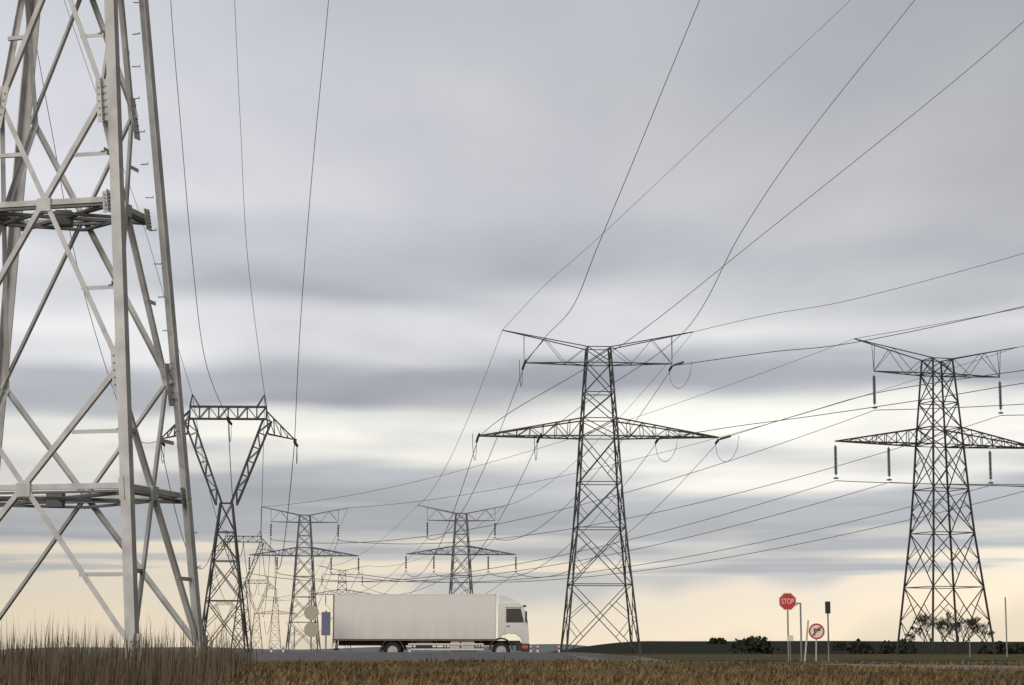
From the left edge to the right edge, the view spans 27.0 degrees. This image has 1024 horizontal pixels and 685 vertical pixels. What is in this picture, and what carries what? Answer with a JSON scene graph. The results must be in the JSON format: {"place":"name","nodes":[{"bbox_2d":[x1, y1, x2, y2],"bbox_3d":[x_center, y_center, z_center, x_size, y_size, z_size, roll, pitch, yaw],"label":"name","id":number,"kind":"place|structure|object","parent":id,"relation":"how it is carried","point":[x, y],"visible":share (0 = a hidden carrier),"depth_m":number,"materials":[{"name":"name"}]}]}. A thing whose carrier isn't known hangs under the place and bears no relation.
{"place":"outdoors","nodes":[
{"label":"outdoors","id":0,"kind":"place"},
{"bbox_2d":[0,1,207,650],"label":"pylon bolts","id":1,"kind":"object","parent":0,"point":[154,263],"visible":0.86,"depth_m":49.51,"materials":[{"name":"grey metal"}]},
{"bbox_2d":[1,644,584,651],"bbox_3d":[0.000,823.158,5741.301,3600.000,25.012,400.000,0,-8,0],"label":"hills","id":2,"kind":"structure","parent":0,"point":[547,647],"depth_m":5753.47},
{"bbox_2d":[332,594,529,651],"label":"truck","id":3,"kind":"object","parent":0,"point":[424,622],"visible":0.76,"depth_m":116.08,"materials":[{"name":"grey metal"}]},
{"bbox_2d":[0,0,1023,649],"label":"sky","id":4,"kind":"structure","parent":0,"point":[466,152],"materials":[{"name":"grey"}]},
{"bbox_2d":[1,641,1023,684],"bbox_3d":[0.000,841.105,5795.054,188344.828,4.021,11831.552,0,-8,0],"label":"terrain","id":5,"kind":"structure","parent":0,"point":[694,651],"depth_m":128.35,"materials":[{"name":"brown soil"}]},
{"bbox_2d":[0,0,207,664],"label":"transmission tower","id":6,"kind":"structure","parent":5,"relation":"on","point":[120,209],"depth_m":48.97,"materials":[{"name":"grey metal"}]},
{"bbox_2d":[0,203,181,508],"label":"pylon frames","id":7,"kind":"object","parent":6,"relation":"attached to","point":[65,219],"visible":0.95,"depth_m":48.58,"materials":[{"name":"grey metal"}]},
{"bbox_2d":[212,602,235,649],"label":"transmission tower","id":8,"kind":"structure","parent":5,"relation":"on","point":[222,603],"depth_m":1289.54,"materials":[{"name":"metal"}]},
{"bbox_2d":[162,394,293,651],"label":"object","id":9,"kind":"object","parent":5,"relation":"on","point":[214,560],"visible":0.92,"depth_m":263.21,"materials":[{"name":"metal"}]},
{"bbox_2d":[211,531,274,651],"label":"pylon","id":10,"kind":"object","parent":5,"relation":"on","point":[247,607],"visible":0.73,"depth_m":557.02,"materials":[{"name":"metal"}]},
{"bbox_2d":[237,579,276,651],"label":"transmission tower","id":11,"kind":"structure","parent":5,"relation":"on","point":[260,637],"depth_m":893.19,"materials":[{"name":"metal"}]},
{"bbox_2d":[255,595,294,651],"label":"pylon","id":12,"kind":"object","parent":5,"relation":"on","point":[279,640],"visible":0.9,"depth_m":1839.93,"materials":[{"name":"grey metal"}]},
{"bbox_2d":[250,506,358,651],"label":"pylon","id":13,"kind":"object","parent":5,"relation":"on","point":[288,639],"visible":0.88,"depth_m":735.61,"materials":[{"name":"grey metal"}]},
{"bbox_2d":[309,565,369,651],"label":"pylon","id":14,"kind":"object","parent":5,"relation":"on","point":[345,589],"visible":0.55,"depth_m":1228.45,"materials":[{"name":"grey metal"}]},
{"bbox_2d":[406,505,515,651],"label":"pylon","id":15,"kind":"object","parent":5,"relation":"on","point":[467,546],"visible":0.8,"depth_m":726.97,"materials":[{"name":"grey metal"}]},
{"bbox_2d":[37,0,1023,634],"bbox_3d":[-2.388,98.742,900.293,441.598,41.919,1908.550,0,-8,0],"label":"conductors","id":16,"kind":"object","parent":15,"relation":"attached to","point":[411,578],"visible":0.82,"depth_m":337.58,"materials":[{"name":"grey"}]},
{"bbox_2d":[0,610,1011,684],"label":"dead weeds","id":17,"kind":"object","parent":5,"relation":"on","point":[77,671],"visible":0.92,"depth_m":27.99,"materials":[{"name":"brown plant"}]},
{"bbox_2d":[0,657,1023,684],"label":"dry grass","id":18,"kind":"structure","parent":5,"relation":"on","point":[752,675],"depth_m":42.60,"materials":[{"name":"brown plant"}]},
{"bbox_2d":[480,330,718,654],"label":"pylon","id":19,"kind":"object","parent":5,"relation":"on","point":[586,362],"visible":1,"depth_m":331.28,"materials":[{"name":"metal"}]},
{"bbox_2d":[161,359,1002,604],"bbox_3d":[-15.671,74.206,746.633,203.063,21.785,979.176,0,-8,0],"label":"insulators","id":20,"kind":"object","parent":19,"relation":"attached to","point":[717,440],"visible":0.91,"depth_m":335.53,"materials":[{"name":"grey"}]},
{"bbox_2d":[270,587,1007,661],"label":"road signs","id":21,"kind":"object","parent":5,"relation":"on","point":[787,601],"visible":0.91,"depth_m":110.05,"materials":[{"name":"red"}]},
{"bbox_2d":[707,637,726,643],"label":"bush","id":22,"kind":"object","parent":5,"relation":"on","point":[715,640],"visible":1,"depth_m":593.69,"materials":[{"name":"green plant"}]},
{"bbox_2d":[730,636,779,653],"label":"bush","id":23,"kind":"object","parent":5,"relation":"on","point":[759,644],"visible":0.96,"depth_m":513.70,"materials":[{"name":"green plant"}]},
{"bbox_2d":[831,641,846,649],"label":"bush","id":24,"kind":"object","parent":5,"relation":"on","point":[838,645],"visible":0.98,"depth_m":553.70,"materials":[{"name":"green plant"}]},
{"bbox_2d":[845,638,874,653],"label":"bush","id":25,"kind":"object","parent":5,"relation":"on","point":[854,647],"visible":0.94,"depth_m":464.19,"materials":[{"name":"green plant"}]},
{"bbox_2d":[877,638,920,653],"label":"bush","id":26,"kind":"object","parent":5,"relation":"on","point":[889,647],"visible":0.82,"depth_m":494.07,"materials":[{"name":"green plant"}]},
{"bbox_2d":[905,632,915,653],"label":"bare tree","id":27,"kind":"object","parent":5,"relation":"on","point":[913,637],"visible":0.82,"depth_m":460.17,"materials":[{"name":"black plant"}]},
{"bbox_2d":[909,615,931,653],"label":"bare tree","id":28,"kind":"object","parent":5,"relation":"on","point":[915,628],"visible":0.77,"depth_m":426.18,"materials":[{"name":"black plant"}]},
{"bbox_2d":[917,613,940,653],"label":"bare tree","id":29,"kind":"object","parent":5,"relation":"on","point":[925,623],"visible":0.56,"depth_m":445.26,"materials":[{"name":"black plant"}]},
{"bbox_2d":[835,339,1023,654],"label":"pylon","id":30,"kind":"object","parent":5,"relation":"on","point":[947,463],"visible":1,"depth_m":338.36,"materials":[{"name":"metal"}]},
{"bbox_2d":[936,619,947,653],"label":"bare tree","id":31,"kind":"object","parent":5,"relation":"on","point":[942,637],"visible":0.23,"depth_m":450.98,"materials":[{"name":"black plant"}]},
{"bbox_2d":[934,608,963,651],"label":"bare tree","id":32,"kind":"object","parent":5,"relation":"on","point":[948,624],"visible":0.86,"depth_m":430.75,"materials":[{"name":"black plant"}]},
{"bbox_2d":[952,617,976,653],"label":"bare tree","id":33,"kind":"object","parent":5,"relation":"on","point":[971,624],"visible":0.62,"depth_m":450.05,"materials":[{"name":"black plant"}]},
{"bbox_2d":[962,616,988,653],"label":"bare tree","id":34,"kind":"object","parent":5,"relation":"on","point":[975,628],"visible":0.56,"depth_m":469.38,"materials":[{"name":"black plant"}]},
{"bbox_2d":[976,625,995,653],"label":"bare tree","id":35,"kind":"object","parent":5,"relation":"on","point":[977,631],"visible":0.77,"depth_m":434.92,"materials":[{"name":"black plant"}]},
{"bbox_2d":[978,640,1012,653],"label":"bush","id":36,"kind":"object","parent":5,"relation":"on","point":[1000,647],"visible":0.77,"depth_m":454.51,"materials":[{"name":"green plant"}]},
{"bbox_2d":[1008,642,1023,653],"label":"bush","id":37,"kind":"object","parent":5,"relation":"on","point":[1018,648],"visible":0.68,"depth_m":514.35,"materials":[{"name":"green plant"}]},
{"bbox_2d":[559,652,1023,670],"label":"side road","id":38,"kind":"structure","parent":0,"point":[967,667],"depth_m":68.63,"materials":[{"name":"grey asphalt"}]}
]}

